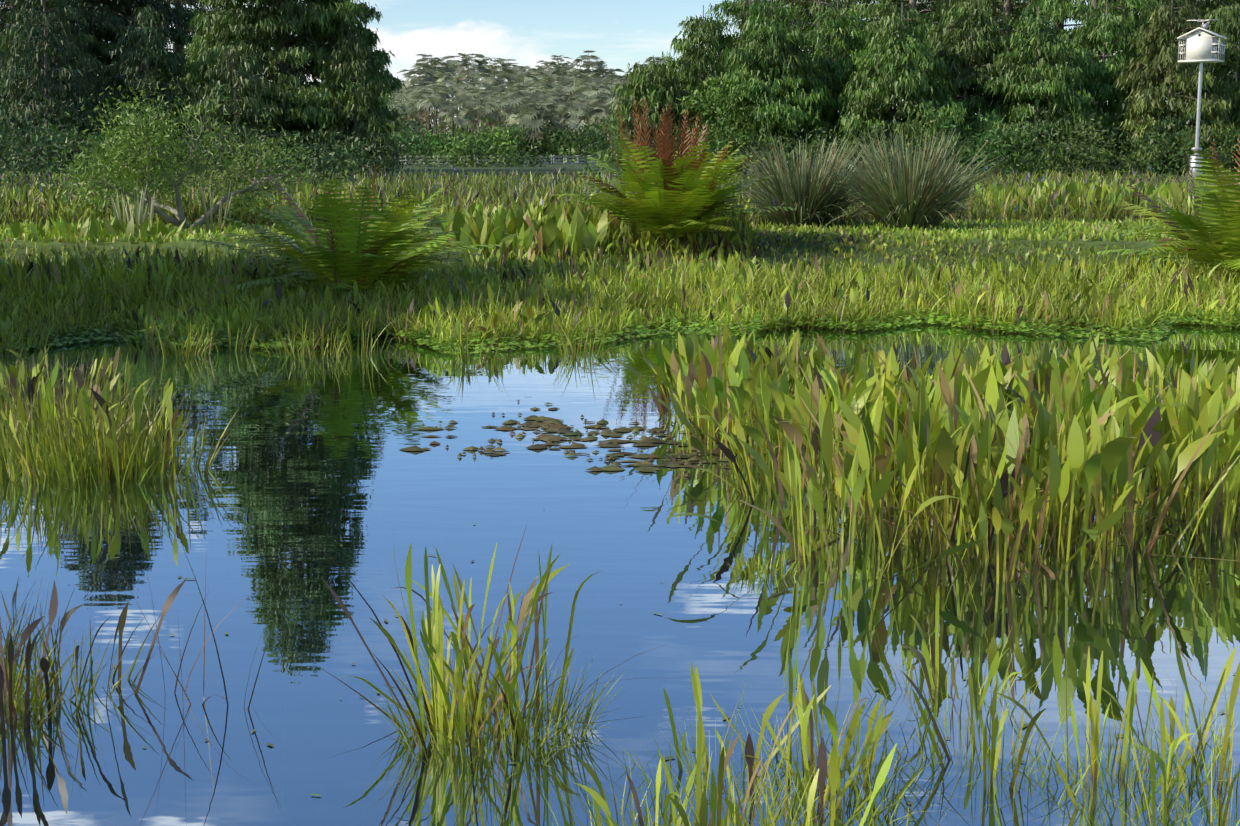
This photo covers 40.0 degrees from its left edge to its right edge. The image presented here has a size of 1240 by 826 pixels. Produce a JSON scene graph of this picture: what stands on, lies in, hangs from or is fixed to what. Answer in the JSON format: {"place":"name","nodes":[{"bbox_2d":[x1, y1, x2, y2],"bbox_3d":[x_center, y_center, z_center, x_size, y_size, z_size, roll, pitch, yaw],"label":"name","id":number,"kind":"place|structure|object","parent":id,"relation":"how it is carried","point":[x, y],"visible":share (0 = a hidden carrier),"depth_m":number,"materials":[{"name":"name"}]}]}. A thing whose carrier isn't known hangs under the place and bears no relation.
{"place":"outdoors","nodes":[
{"label":"outdoors","id":0,"kind":"place"},
{"bbox_2d":[0,0,1204,141],"label":"sky","id":1,"kind":"structure","parent":0,"point":[620,32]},
{"bbox_2d":[0,161,1239,347],"bbox_3d":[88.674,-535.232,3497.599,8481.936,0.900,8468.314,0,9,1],"label":"ground","id":2,"kind":"structure","parent":0,"point":[1144,244],"depth_m":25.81,"materials":[{"name":"green plant"}]},
{"bbox_2d":[40,51,335,227],"bbox_3d":[-7.627,-4.681,30.395,4.845,3.397,4.867,0,9,1],"label":"bush","id":3,"kind":"object","parent":2,"relation":"on","point":[121,171],"depth_m":29.75,"materials":[{"name":"green plant"}]},
{"bbox_2d":[0,0,406,176],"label":"trees","id":4,"kind":"object","parent":2,"relation":"on","point":[211,40],"visible":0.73,"depth_m":94.21,"materials":[{"name":"green plant"}]},
{"bbox_2d":[349,155,600,164],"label":"fence","id":5,"kind":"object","parent":2,"relation":"on","point":[554,159],"visible":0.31,"depth_m":179.94,"materials":[{"name":"grey wood"}]},
{"bbox_2d":[382,50,678,161],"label":"trees","id":6,"kind":"object","parent":2,"relation":"on","point":[541,92],"materials":[{"name":"green plant"}]},
{"bbox_2d":[6,178,1189,264],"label":"broad-leaved marsh plants","id":7,"kind":"object","parent":2,"relation":"on","point":[471,224],"visible":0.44,"depth_m":26.28,"materials":[{"name":"green plant"}]},
{"bbox_2d":[0,216,1213,242],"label":"lawn grass","id":8,"kind":"structure","parent":2,"relation":"on","point":[1055,229],"depth_m":28.18,"materials":[{"name":"green plant"}]},
{"bbox_2d":[0,0,1239,198],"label":"broadleaf shrubs","id":9,"kind":"object","parent":2,"relation":"on","point":[457,147],"visible":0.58,"depth_m":83.19,"materials":[{"name":"green plant"}]},
{"bbox_2d":[0,0,1239,177],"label":"cypress trees","id":10,"kind":"object","parent":2,"relation":"on","point":[1007,7],"visible":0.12,"depth_m":91.86,"materials":[{"name":"green plant"}]},
{"bbox_2d":[190,97,1239,302],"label":"fern","id":11,"kind":"object","parent":2,"relation":"on","point":[671,195],"visible":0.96,"depth_m":20.70,"materials":[{"name":"green plant"}]},
{"bbox_2d":[718,126,1012,229],"bbox_3d":[4.155,-4.205,30.334,5.882,1.842,3.912,3,9,20],"label":"cordgrass","id":12,"kind":"object","parent":2,"relation":"on","point":[920,198],"depth_m":29.96,"materials":[{"name":"green plant"}]},
{"bbox_2d":[596,0,1239,178],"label":"trees","id":13,"kind":"object","parent":2,"relation":"on","point":[922,86],"visible":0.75,"depth_m":87.46,"materials":[{"name":"green plant"}]},
{"bbox_2d":[1177,19,1226,215],"bbox_3d":[11.446,-5.591,33.761,0.820,4.308,0.620,5,10,31],"label":"birdhouse","id":14,"kind":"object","parent":2,"relation":"on","point":[1200,45],"depth_m":33.42,"materials":[{"name":"paint"}]},
{"bbox_2d":[1201,21,1209,28],"bbox_3d":[11.477,-7.593,33.409,0.307,0.180,0.104,-6,10,-33],"label":"bird","id":15,"kind":"object","parent":14,"relation":"on","point":[1205,26],"visible":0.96,"depth_m":33.39},
{"bbox_2d":[0,317,1239,825],"bbox_3d":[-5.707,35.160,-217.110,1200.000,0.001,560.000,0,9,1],"label":"water","id":16,"kind":"structure","parent":0,"point":[298,485],"depth_m":6.81,"materials":[{"name":"blue liquid"}]},
{"bbox_2d":[0,304,1239,825],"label":"aquatic plants","id":17,"kind":"object","parent":16,"relation":"in","point":[980,426],"visible":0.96,"depth_m":7.69,"materials":[{"name":"green plant"}]},
{"bbox_2d":[0,307,1239,353],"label":"bank","id":18,"kind":"structure","parent":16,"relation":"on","point":[750,327],"depth_m":16.82,"materials":[{"name":"green plant"}]},
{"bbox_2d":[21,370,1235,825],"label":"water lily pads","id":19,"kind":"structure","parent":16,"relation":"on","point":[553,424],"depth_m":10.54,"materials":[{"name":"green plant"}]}
]}

